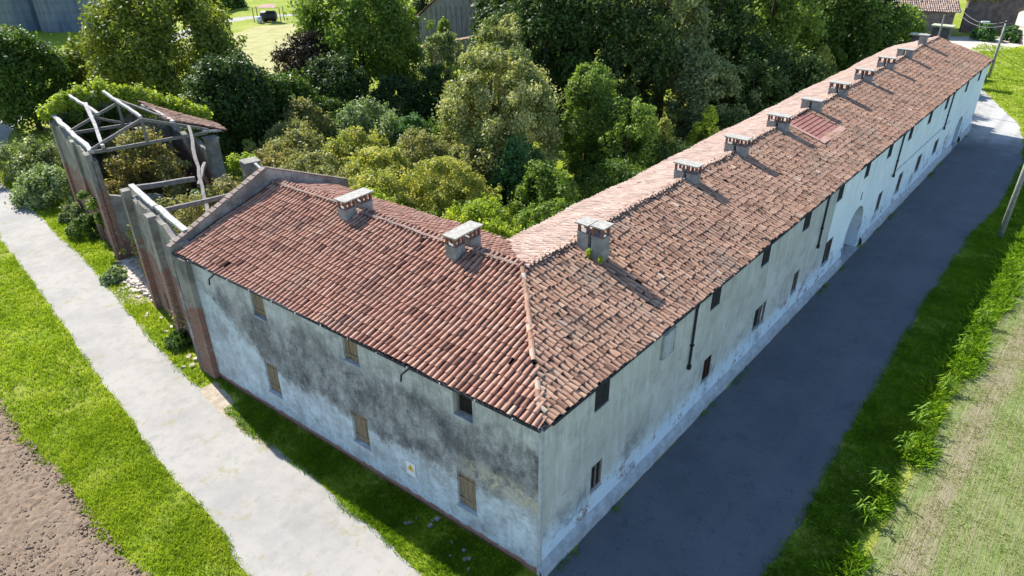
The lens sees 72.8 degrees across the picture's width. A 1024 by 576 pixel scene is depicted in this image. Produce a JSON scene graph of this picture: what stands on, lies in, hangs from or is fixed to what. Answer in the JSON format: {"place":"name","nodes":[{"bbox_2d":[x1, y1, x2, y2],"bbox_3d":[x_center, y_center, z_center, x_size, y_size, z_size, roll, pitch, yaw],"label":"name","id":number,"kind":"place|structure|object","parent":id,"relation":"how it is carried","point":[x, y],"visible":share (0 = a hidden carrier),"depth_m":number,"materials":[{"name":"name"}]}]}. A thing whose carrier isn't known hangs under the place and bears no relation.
{"place":"outdoors","nodes":[
{"label":"outdoors","id":0,"kind":"place"},
{"bbox_2d":[0,232,108,434],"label":"grass","id":1,"kind":"structure","parent":0,"point":[27,319],"depth_m":32.27,"materials":[{"name":"green plant"}]},
{"bbox_2d":[0,398,152,575],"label":"ploughed field","id":2,"kind":"structure","parent":0,"point":[53,511],"depth_m":23.55,"materials":[{"name":"soil"}]},
{"bbox_2d":[112,256,152,304],"bbox_3d":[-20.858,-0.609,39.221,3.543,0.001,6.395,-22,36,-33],"label":"rubble ground","id":3,"kind":"structure","parent":0,"point":[140,298],"depth_m":37.41,"materials":[{"name":"beige stone"}]},
{"bbox_2d":[98,265,128,286],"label":"bush","id":4,"kind":"object","parent":3,"relation":"on","point":[112,275],"visible":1,"depth_m":38.58,"materials":[{"name":"green plant"}]},
{"bbox_2d":[0,13,421,575],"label":"track","id":5,"kind":"structure","parent":0,"point":[271,511],"depth_m":26.95,"materials":[{"name":"concrete"}]},
{"bbox_2d":[199,381,269,447],"bbox_3d":[-11.544,5.264,28.608,1.057,0.001,5.570,-22,36,-33],"label":"dirt strip","id":6,"kind":"object","parent":5,"relation":"on","point":[216,397],"visible":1,"depth_m":29.43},
{"bbox_2d":[229,24,303,73],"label":"cut meadow","id":7,"kind":"structure","parent":0,"point":[259,38],"depth_m":104.42,"materials":[{"name":"yellow plant"}]},
{"bbox_2d":[0,0,1023,575],"bbox_3d":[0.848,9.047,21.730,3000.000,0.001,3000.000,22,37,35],"label":"ground","id":8,"kind":"structure","parent":0,"point":[46,134],"depth_m":27.45,"materials":[{"name":"green plant"}]},
{"bbox_2d":[0,0,40,31],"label":"silo","id":9,"kind":"object","parent":8,"relation":"on","point":[15,13],"visible":0.56,"depth_m":112.57,"materials":[{"name":"metal"}]},
{"bbox_2d":[0,133,64,186],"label":"bush","id":10,"kind":"object","parent":8,"relation":"on","point":[13,165],"visible":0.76,"depth_m":52.33,"materials":[{"name":"green plant"}]},
{"bbox_2d":[4,159,75,210],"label":"bush","id":11,"kind":"object","parent":8,"relation":"on","point":[43,180],"visible":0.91,"depth_m":47.87,"materials":[{"name":"green plant"}]},
{"bbox_2d":[0,24,80,134],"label":"tree","id":12,"kind":"object","parent":8,"relation":"on","point":[21,63],"visible":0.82,"depth_m":61.52,"materials":[{"name":"green plant"}]},
{"bbox_2d":[31,0,99,32],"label":"silo","id":13,"kind":"object","parent":8,"relation":"on","point":[57,16],"visible":0.74,"depth_m":112.07,"materials":[{"name":"metal"}]},
{"bbox_2d":[57,202,85,223],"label":"bush","id":14,"kind":"object","parent":8,"relation":"on","point":[74,209],"visible":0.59,"depth_m":45.83,"materials":[{"name":"green plant"}]},
{"bbox_2d":[65,212,99,239],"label":"bush","id":15,"kind":"object","parent":8,"relation":"on","point":[85,221],"visible":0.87,"depth_m":43.53,"materials":[{"name":"green plant"}]},
{"bbox_2d":[45,38,125,91],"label":"tree","id":16,"kind":"object","parent":8,"relation":"on","point":[74,60],"visible":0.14,"depth_m":64.88,"materials":[{"name":"green plant"}]},
{"bbox_2d":[0,153,210,386],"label":"grass","id":17,"kind":"structure","parent":8,"relation":"on","point":[98,268],"depth_m":38.06,"materials":[{"name":"green plant"}]},
{"bbox_2d":[15,390,252,575],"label":"grass","id":18,"kind":"structure","parent":8,"relation":"on","point":[88,440],"depth_m":25.03,"materials":[{"name":"green plant"}]},
{"bbox_2d":[100,127,191,199],"bbox_3d":[-25.047,-8.207,46.868,5.770,5.938,6.115,22,37,35],"label":"bush","id":19,"kind":"object","parent":8,"relation":"on","point":[105,173],"visible":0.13,"depth_m":45.45,"materials":[{"name":"green plant"}]},
{"bbox_2d":[102,124,194,217],"bbox_3d":[-22.780,-6.595,43.041,6.909,6.841,5.932,22,37,35],"label":"bush","id":20,"kind":"object","parent":8,"relation":"on","point":[169,160],"visible":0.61,"depth_m":42.17,"materials":[{"name":"green plant"}]},
{"bbox_2d":[48,90,260,338],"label":"ruined barn","id":21,"kind":"structure","parent":8,"relation":"on","point":[134,206],"depth_m":40.08,"materials":[{"name":"wood"}]},
{"bbox_2d":[34,81,100,121],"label":"ivy","id":22,"kind":"object","parent":21,"relation":"attached to","point":[59,104],"visible":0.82,"depth_m":44.69,"materials":[{"name":"green plant"}]},
{"bbox_2d":[76,190,110,247],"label":"ivy","id":23,"kind":"object","parent":21,"relation":"attached to","point":[92,201],"visible":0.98,"depth_m":41.55,"materials":[{"name":"green plant"}]},
{"bbox_2d":[62,102,133,156],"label":"ivy","id":24,"kind":"object","parent":21,"relation":"attached to","point":[75,117],"visible":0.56,"depth_m":45.88,"materials":[{"name":"green plant"}]},
{"bbox_2d":[87,75,213,130],"bbox_3d":[-24.012,-10.299,47.740,7.954,8.646,2.170,-1,29,-1],"label":"ivy","id":25,"kind":"object","parent":21,"relation":"attached to","point":[130,94],"visible":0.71,"depth_m":46.16,"materials":[{"name":"green plant"}]},
{"bbox_2d":[224,152,261,169],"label":"ivy","id":26,"kind":"object","parent":21,"relation":"attached to","point":[233,162],"visible":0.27,"depth_m":40.87,"materials":[{"name":"green plant"}]},
{"bbox_2d":[65,0,248,97],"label":"willow tree","id":27,"kind":"object","parent":8,"relation":"on","point":[152,36],"visible":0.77,"depth_m":58.89,"materials":[{"name":"green plant"}]},
{"bbox_2d":[119,193,195,276],"bbox_3d":[-19.689,-3.118,39.548,5.588,4.155,5.170,-10,31,-16],"label":"bush","id":28,"kind":"object","parent":8,"relation":"on","point":[168,202],"visible":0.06,"depth_m":39.28,"materials":[{"name":"green plant"}]},
{"bbox_2d":[162,327,192,352],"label":"bush","id":29,"kind":"object","parent":8,"relation":"on","point":[176,340],"visible":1,"depth_m":32.83,"materials":[{"name":"green plant"}]},
{"bbox_2d":[168,172,248,234],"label":"bush","id":30,"kind":"object","parent":8,"relation":"on","point":[226,184],"visible":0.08,"depth_m":37.34,"materials":[{"name":"green plant"}]},
{"bbox_2d":[202,0,246,10],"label":"bush","id":31,"kind":"object","parent":8,"relation":"on","point":[233,4],"visible":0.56,"depth_m":134.89,"materials":[{"name":"green plant"}]},
{"bbox_2d":[178,45,287,165],"bbox_3d":[-22.558,-14.557,55.000,7.776,9.034,8.881,5,30,9],"label":"tree","id":32,"kind":"object","parent":8,"relation":"on","point":[239,115],"visible":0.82,"depth_m":53.12,"materials":[{"name":"green plant"}]},
{"bbox_2d":[239,147,287,180],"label":"bush","id":33,"kind":"object","parent":8,"relation":"on","point":[265,157],"visible":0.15,"depth_m":46.63,"materials":[{"name":"green plant"}]},
{"bbox_2d":[254,66,322,126],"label":"tree","id":34,"kind":"object","parent":8,"relation":"on","point":[289,84],"visible":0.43,"depth_m":57.89,"materials":[{"name":"green plant"}]},
{"bbox_2d":[251,122,330,171],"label":"bush","id":35,"kind":"object","parent":8,"relation":"on","point":[298,141],"visible":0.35,"depth_m":48.87,"materials":[{"name":"green plant"}]},
{"bbox_2d":[254,116,336,155],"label":"bush","id":36,"kind":"object","parent":8,"relation":"on","point":[275,131],"visible":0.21,"depth_m":53.26,"materials":[{"name":"green plant"}]},
{"bbox_2d":[265,26,339,112],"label":"tree","id":37,"kind":"object","parent":8,"relation":"on","point":[295,57],"visible":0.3,"depth_m":65.56,"materials":[{"name":"brown plant"}]},
{"bbox_2d":[280,95,333,144],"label":"bush","id":38,"kind":"object","parent":8,"relation":"on","point":[308,110],"visible":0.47,"depth_m":56.51,"materials":[{"name":"green plant"}]},
{"bbox_2d":[270,146,343,176],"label":"bush","id":39,"kind":"object","parent":8,"relation":"on","point":[297,160],"visible":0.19,"depth_m":44.36,"materials":[{"name":"green plant"}]},
{"bbox_2d":[303,95,356,146],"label":"bush","id":40,"kind":"object","parent":8,"relation":"on","point":[331,102],"visible":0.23,"depth_m":59.14,"materials":[{"name":"green plant"}]},
{"bbox_2d":[301,46,375,127],"bbox_3d":[-15.787,-18.109,63.359,7.334,6.959,7.746,22,37,35],"label":"tree","id":41,"kind":"object","parent":8,"relation":"on","point":[344,80],"visible":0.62,"depth_m":61.57,"materials":[{"name":"green plant"}]},
{"bbox_2d":[307,163,370,189],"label":"bush","id":42,"kind":"object","parent":8,"relation":"on","point":[325,170],"visible":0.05,"depth_m":41.67,"materials":[{"name":"green plant"}]},
{"bbox_2d":[319,121,390,186],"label":"bush","id":43,"kind":"object","parent":8,"relation":"on","point":[354,135],"visible":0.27,"depth_m":48.26,"materials":[{"name":"green plant"}]},
{"bbox_2d":[282,0,435,88],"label":"tree","id":44,"kind":"object","parent":8,"relation":"on","point":[344,24],"visible":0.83,"depth_m":66.53,"materials":[{"name":"green plant"}]},
{"bbox_2d":[206,375,523,575],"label":"grass","id":45,"kind":"structure","parent":8,"relation":"on","point":[334,466],"depth_m":24.40,"materials":[{"name":"green plant"}]},
{"bbox_2d":[320,93,411,156],"bbox_3d":[-12.202,-13.936,58.065,7.786,4.803,7.087,4,30,8],"label":"bush","id":46,"kind":"object","parent":8,"relation":"on","point":[361,118],"visible":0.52,"depth_m":56.28,"materials":[{"name":"green plant"}]},
{"bbox_2d":[335,144,420,194],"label":"bush","id":47,"kind":"object","parent":8,"relation":"on","point":[380,158],"visible":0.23,"depth_m":44.07,"materials":[{"name":"green plant"}]},
{"bbox_2d":[347,167,427,211],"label":"bush","id":48,"kind":"object","parent":8,"relation":"on","point":[388,179],"visible":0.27,"depth_m":40.80,"materials":[{"name":"green plant"}]},
{"bbox_2d":[363,9,427,94],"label":"tree","id":49,"kind":"object","parent":8,"relation":"on","point":[416,53],"visible":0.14,"depth_m":72.64,"materials":[{"name":"green plant"}]},
{"bbox_2d":[367,70,432,130],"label":"bush","id":50,"kind":"object","parent":8,"relation":"on","point":[388,87],"visible":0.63,"depth_m":63.06,"materials":[{"name":"green plant"}]},
{"bbox_2d":[389,109,430,160],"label":"bush","id":51,"kind":"object","parent":8,"relation":"on","point":[413,120],"visible":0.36,"depth_m":56.16,"materials":[{"name":"teal plant"}]},
{"bbox_2d":[387,125,450,206],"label":"bush","id":52,"kind":"object","parent":8,"relation":"on","point":[431,148],"visible":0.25,"depth_m":46.31,"materials":[{"name":"green plant"}]},
{"bbox_2d":[410,63,461,121],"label":"bush","id":53,"kind":"object","parent":8,"relation":"on","point":[429,85],"visible":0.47,"depth_m":63.67,"materials":[{"name":"green plant"}]},
{"bbox_2d":[411,28,466,79],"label":"bush","id":54,"kind":"object","parent":8,"relation":"on","point":[444,42],"visible":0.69,"depth_m":79.55,"materials":[{"name":"green plant"}]},
{"bbox_2d":[413,115,474,158],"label":"bush","id":55,"kind":"object","parent":8,"relation":"on","point":[432,127],"visible":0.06,"depth_m":55.34,"materials":[{"name":"green plant"}]},
{"bbox_2d":[386,155,502,220],"bbox_3d":[-4.224,-5.356,41.834,7.657,5.615,7.262,22,37,35],"label":"bush","id":56,"kind":"object","parent":8,"relation":"on","point":[469,184],"visible":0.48,"depth_m":40.94,"materials":[{"name":"green plant"}]},
{"bbox_2d":[416,0,479,42],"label":"old barn","id":57,"kind":"structure","parent":8,"relation":"on","point":[456,14],"depth_m":100.23,"materials":[{"name":"wood"}]},
{"bbox_2d":[407,0,431,39],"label":"ivy","id":58,"kind":"object","parent":57,"relation":"attached to","point":[420,5],"visible":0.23,"depth_m":101.18,"materials":[{"name":"green plant"}]},
{"bbox_2d":[437,141,499,219],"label":"bush","id":59,"kind":"object","parent":8,"relation":"on","point":[464,151],"visible":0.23,"depth_m":44.41,"materials":[{"name":"green plant"}]},
{"bbox_2d":[440,192,524,232],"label":"bush","id":60,"kind":"object","parent":8,"relation":"on","point":[475,209],"visible":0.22,"depth_m":36.96,"materials":[{"name":"green plant"}]},
{"bbox_2d":[478,215,522,238],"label":"bush","id":61,"kind":"object","parent":8,"relation":"on","point":[494,227],"visible":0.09,"depth_m":33.46,"materials":[{"name":"green plant"}]},
{"bbox_2d":[469,13,532,134],"bbox_3d":[-0.710,-14.233,51.525,5.250,11.571,5.244,5,30,10],"label":"tree","id":62,"kind":"object","parent":8,"relation":"on","point":[493,30],"visible":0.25,"depth_m":48.91,"materials":[{"name":"green plant"}]},
{"bbox_2d":[431,41,576,203],"bbox_3d":[-0.868,-11.026,46.938,9.689,10.478,8.828,22,37,35],"label":"tree","id":63,"kind":"object","parent":8,"relation":"on","point":[460,109],"visible":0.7,"depth_m":44.48,"materials":[{"name":"green plant"}]},
{"bbox_2d":[468,0,557,100],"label":"tree","id":64,"kind":"object","parent":8,"relation":"on","point":[483,9],"visible":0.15,"depth_m":64.59,"materials":[{"name":"green plant"}]},
{"bbox_2d":[485,132,555,208],"bbox_3d":[0.493,-7.054,44.421,4.401,5.982,4.617,-13,32,-21],"label":"bush","id":65,"kind":"object","parent":8,"relation":"on","point":[513,150],"visible":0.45,"depth_m":43.34,"materials":[{"name":"teal plant"}]},
{"bbox_2d":[489,0,596,130],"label":"tree","id":66,"kind":"object","parent":8,"relation":"on","point":[536,17],"visible":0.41,"depth_m":56.06,"materials":[{"name":"green plant"}]},
{"bbox_2d":[503,157,584,226],"bbox_3d":[2.451,-5.505,42.528,6.250,5.107,5.140,10,31,18],"label":"bush","id":67,"kind":"object","parent":8,"relation":"on","point":[541,176],"visible":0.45,"depth_m":41.32,"materials":[{"name":"green plant"}]},
{"bbox_2d":[512,195,575,231],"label":"bush","id":68,"kind":"object","parent":8,"relation":"on","point":[525,219],"visible":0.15,"depth_m":36.78,"materials":[{"name":"green plant"}]},
{"bbox_2d":[166,33,992,575],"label":"farmhouse","id":69,"kind":"object","parent":8,"relation":"on","point":[538,399],"visible":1,"depth_m":25.89,"materials":[{"name":"paint"}]},
{"bbox_2d":[266,362,282,398],"bbox_3d":[-9.503,3.629,27.745,0.900,1.520,0.200,20,35,32],"label":"window","id":70,"kind":"structure","parent":69,"relation":"in","point":[272,370],"depth_m":27.86,"materials":[{"name":"wood"}]},
{"bbox_2d":[343,338,360,368],"bbox_3d":[-5.380,2.063,23.298,0.830,1.110,0.216,20,35,32],"label":"window","id":71,"kind":"structure","parent":69,"relation":"in","point":[351,348],"depth_m":23.42,"materials":[{"name":"brown wood"}]},
{"bbox_2d":[353,411,371,451],"bbox_3d":[-5.420,5.100,25.048,0.920,1.460,0.203,20,35,32],"label":"window","id":72,"kind":"structure","parent":69,"relation":"in","point":[361,425],"depth_m":25.13,"materials":[{"name":"brown wood"}]},
{"bbox_2d":[456,393,472,417],"bbox_3d":[-1.344,3.388,20.799,0.760,1.050,0.075,20,35,32],"label":"window","id":73,"kind":"structure","parent":69,"relation":"in","point":[464,405],"depth_m":20.97,"materials":[{"name":"brown wood"}]},
{"bbox_2d":[457,472,477,516],"bbox_3d":[-1.439,6.617,22.444,0.865,1.510,0.231,22,37,35],"label":"window","id":74,"kind":"structure","parent":69,"relation":"in","point":[467,485],"depth_m":22.54,"materials":[{"name":"brown wood"}]},
{"bbox_2d":[590,459,601,494],"bbox_3d":[2.738,6.150,22.786,0.140,1.145,0.650,22,37,35],"label":"window","id":75,"kind":"structure","parent":69,"relation":"in","point":[596,469],"depth_m":22.88,"materials":[{"name":"brown wood"}]},
{"bbox_2d":[594,380,609,412],"bbox_3d":[2.748,3.224,21.143,0.090,0.975,0.790,22,37,35],"label":"window","id":76,"kind":"structure","parent":69,"relation":"in","point":[602,394],"depth_m":21.14,"materials":[{"name":"black glass"}]},
{"bbox_2d":[660,326,676,360],"bbox_3d":[5.358,1.887,23.802,0.100,1.000,0.820,22,37,35],"label":"blind window","id":77,"kind":"structure","parent":69,"relation":"in","point":[668,344],"depth_m":23.76,"materials":[{"name":"grey paint"}]},
{"bbox_2d":[558,59,624,179],"bbox_3d":[5.936,-12.242,50.891,5.053,8.633,5.486,5,30,10],"label":"tree","id":78,"kind":"object","parent":8,"relation":"on","point":[587,86],"visible":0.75,"depth_m":49.36,"materials":[{"name":"green plant"}]},
{"bbox_2d":[568,154,646,204],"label":"bush","id":79,"kind":"object","parent":8,"relation":"on","point":[612,168],"visible":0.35,"depth_m":43.77,"materials":[{"name":"green plant"}]},
{"bbox_2d":[549,0,685,116],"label":"tree","id":80,"kind":"object","parent":8,"relation":"on","point":[621,29],"visible":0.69,"depth_m":55.26,"materials":[{"name":"green plant"}]},
{"bbox_2d":[585,94,664,182],"bbox_3d":[7.987,-10.192,48.986,5.403,6.890,6.573,-5,30,-8],"label":"tree","id":81,"kind":"object","parent":8,"relation":"on","point":[612,136],"visible":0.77,"depth_m":47.63,"materials":[{"name":"green plant"}]},
{"bbox_2d":[634,136,693,168],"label":"bush","id":82,"kind":"object","parent":8,"relation":"on","point":[667,151],"visible":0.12,"depth_m":47.73,"materials":[{"name":"green plant"}]},
{"bbox_2d":[657,115,675,155],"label":"bush","id":83,"kind":"object","parent":8,"relation":"on","point":[665,126],"visible":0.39,"depth_m":51.31,"materials":[{"name":"green plant"}]},
{"bbox_2d":[619,0,714,129],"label":"tree","id":84,"kind":"object","parent":8,"relation":"on","point":[694,16],"visible":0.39,"depth_m":57.93,"materials":[{"name":"green plant"}]},
{"bbox_2d":[679,105,721,149],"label":"bush","id":85,"kind":"object","parent":8,"relation":"on","point":[710,121],"visible":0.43,"depth_m":51.63,"materials":[{"name":"green plant"}]},
{"bbox_2d":[660,45,761,144],"bbox_3d":[16.226,-15.500,56.953,7.016,8.246,5.988,22,37,35],"label":"tree","id":86,"kind":"object","parent":8,"relation":"on","point":[697,84],"visible":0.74,"depth_m":55.57,"materials":[{"name":"green plant"}]},
{"bbox_2d":[701,106,750,139],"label":"bush","id":87,"kind":"object","parent":8,"relation":"on","point":[736,118],"visible":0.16,"depth_m":53.52,"materials":[{"name":"green plant"}]},
{"bbox_2d":[679,0,775,108],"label":"tree","id":88,"kind":"object","parent":8,"relation":"on","point":[729,32],"visible":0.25,"depth_m":60.43,"materials":[{"name":"green plant"}]},
{"bbox_2d":[712,50,794,117],"bbox_3d":[20.458,-16.013,58.615,7.350,7.458,7.143,-2,29,-3],"label":"tree","id":89,"kind":"object","parent":8,"relation":"on","point":[772,87],"visible":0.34,"depth_m":57.41,"materials":[{"name":"green plant"}]},
{"bbox_2d":[722,0,829,90],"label":"tree","id":90,"kind":"object","parent":8,"relation":"on","point":[791,15],"visible":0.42,"depth_m":64.82,"materials":[{"name":"green plant"}]},
{"bbox_2d":[759,42,837,106],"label":"tree","id":91,"kind":"object","parent":8,"relation":"on","point":[815,70],"visible":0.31,"depth_m":60.62,"materials":[{"name":"green plant"}]},
{"bbox_2d":[786,0,893,73],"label":"tree","id":92,"kind":"object","parent":8,"relation":"on","point":[863,36],"visible":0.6,"depth_m":69.99,"materials":[{"name":"green plant"}]},
{"bbox_2d":[806,0,916,72],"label":"tree","id":93,"kind":"object","parent":8,"relation":"on","point":[896,15],"visible":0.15,"depth_m":76.34,"materials":[{"name":"green plant"}]},
{"bbox_2d":[848,490,879,525],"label":"tall weed","id":94,"kind":"object","parent":8,"relation":"on","point":[872,508],"visible":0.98,"depth_m":23.39,"materials":[{"name":"green plant"}]},
{"bbox_2d":[759,147,1023,575],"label":"grass","id":95,"kind":"structure","parent":8,"relation":"on","point":[984,241],"depth_m":29.13,"materials":[{"name":"green plant"}]},
{"bbox_2d":[887,1,930,45],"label":"tree","id":96,"kind":"object","parent":8,"relation":"on","point":[919,23],"visible":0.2,"depth_m":85.40,"materials":[{"name":"green plant"}]},
{"bbox_2d":[812,226,1023,575],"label":"weeds","id":97,"kind":"object","parent":8,"relation":"on","point":[1014,259],"visible":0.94,"depth_m":30.77,"materials":[{"name":"green plant"}]},
{"bbox_2d":[928,36,1021,50],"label":"gravel yard","id":98,"kind":"structure","parent":8,"relation":"on","point":[967,42],"depth_m":99.62,"materials":[{"name":"grey gravel"}]},
{"bbox_2d":[931,23,956,40],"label":"roadside shed","id":99,"kind":"structure","parent":98,"relation":"on","point":[946,31],"depth_m":76.24,"materials":[{"name":"grey concrete"}]},
{"bbox_2d":[969,22,997,41],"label":"bush","id":100,"kind":"object","parent":98,"relation":"on","point":[984,33],"visible":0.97,"depth_m":100.17,"materials":[{"name":"teal plant"}]},
{"bbox_2d":[1001,25,1021,43],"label":"bush","id":101,"kind":"object","parent":98,"relation":"on","point":[1013,36],"visible":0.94,"depth_m":99.05,"materials":[{"name":"teal plant"}]},
{"bbox_2d":[958,0,1023,32],"bbox_3d":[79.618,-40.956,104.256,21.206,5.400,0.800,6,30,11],"label":"old shed","id":102,"kind":"structure","parent":8,"relation":"on","point":[997,11],"depth_m":105.21,"materials":[{"name":"grey"}]},
{"bbox_2d":[971,43,1023,224],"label":"grass","id":103,"kind":"structure","parent":8,"relation":"on","point":[992,83],"depth_m":79.25,"materials":[{"name":"green plant"}]},
{"bbox_2d":[997,165,1023,237],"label":"utility pole","id":104,"kind":"object","parent":8,"relation":"on","point":[1007,215],"visible":0.81,"depth_m":41.86,"materials":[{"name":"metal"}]},
{"bbox_2d":[549,90,1023,575],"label":"road","id":105,"kind":"structure","parent":0,"point":[725,483],"depth_m":28.84,"materials":[{"name":"grey asphalt"}]},
{"bbox_2d":[556,135,967,571],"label":"wall foot weeds","id":106,"kind":"object","parent":105,"relation":"on","point":[703,412],"depth_m":30.75,"materials":[{"name":"green plant"}]},
{"bbox_2d":[881,0,961,36],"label":"pink roofed barn","id":107,"kind":"structure","parent":0,"point":[935,11],"depth_m":102.76,"materials":[{"name":"tile"}]},
{"bbox_2d":[861,244,1023,575],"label":"mown field","id":108,"kind":"structure","parent":0,"point":[979,556],"depth_m":24.63,"materials":[{"name":"plant"}]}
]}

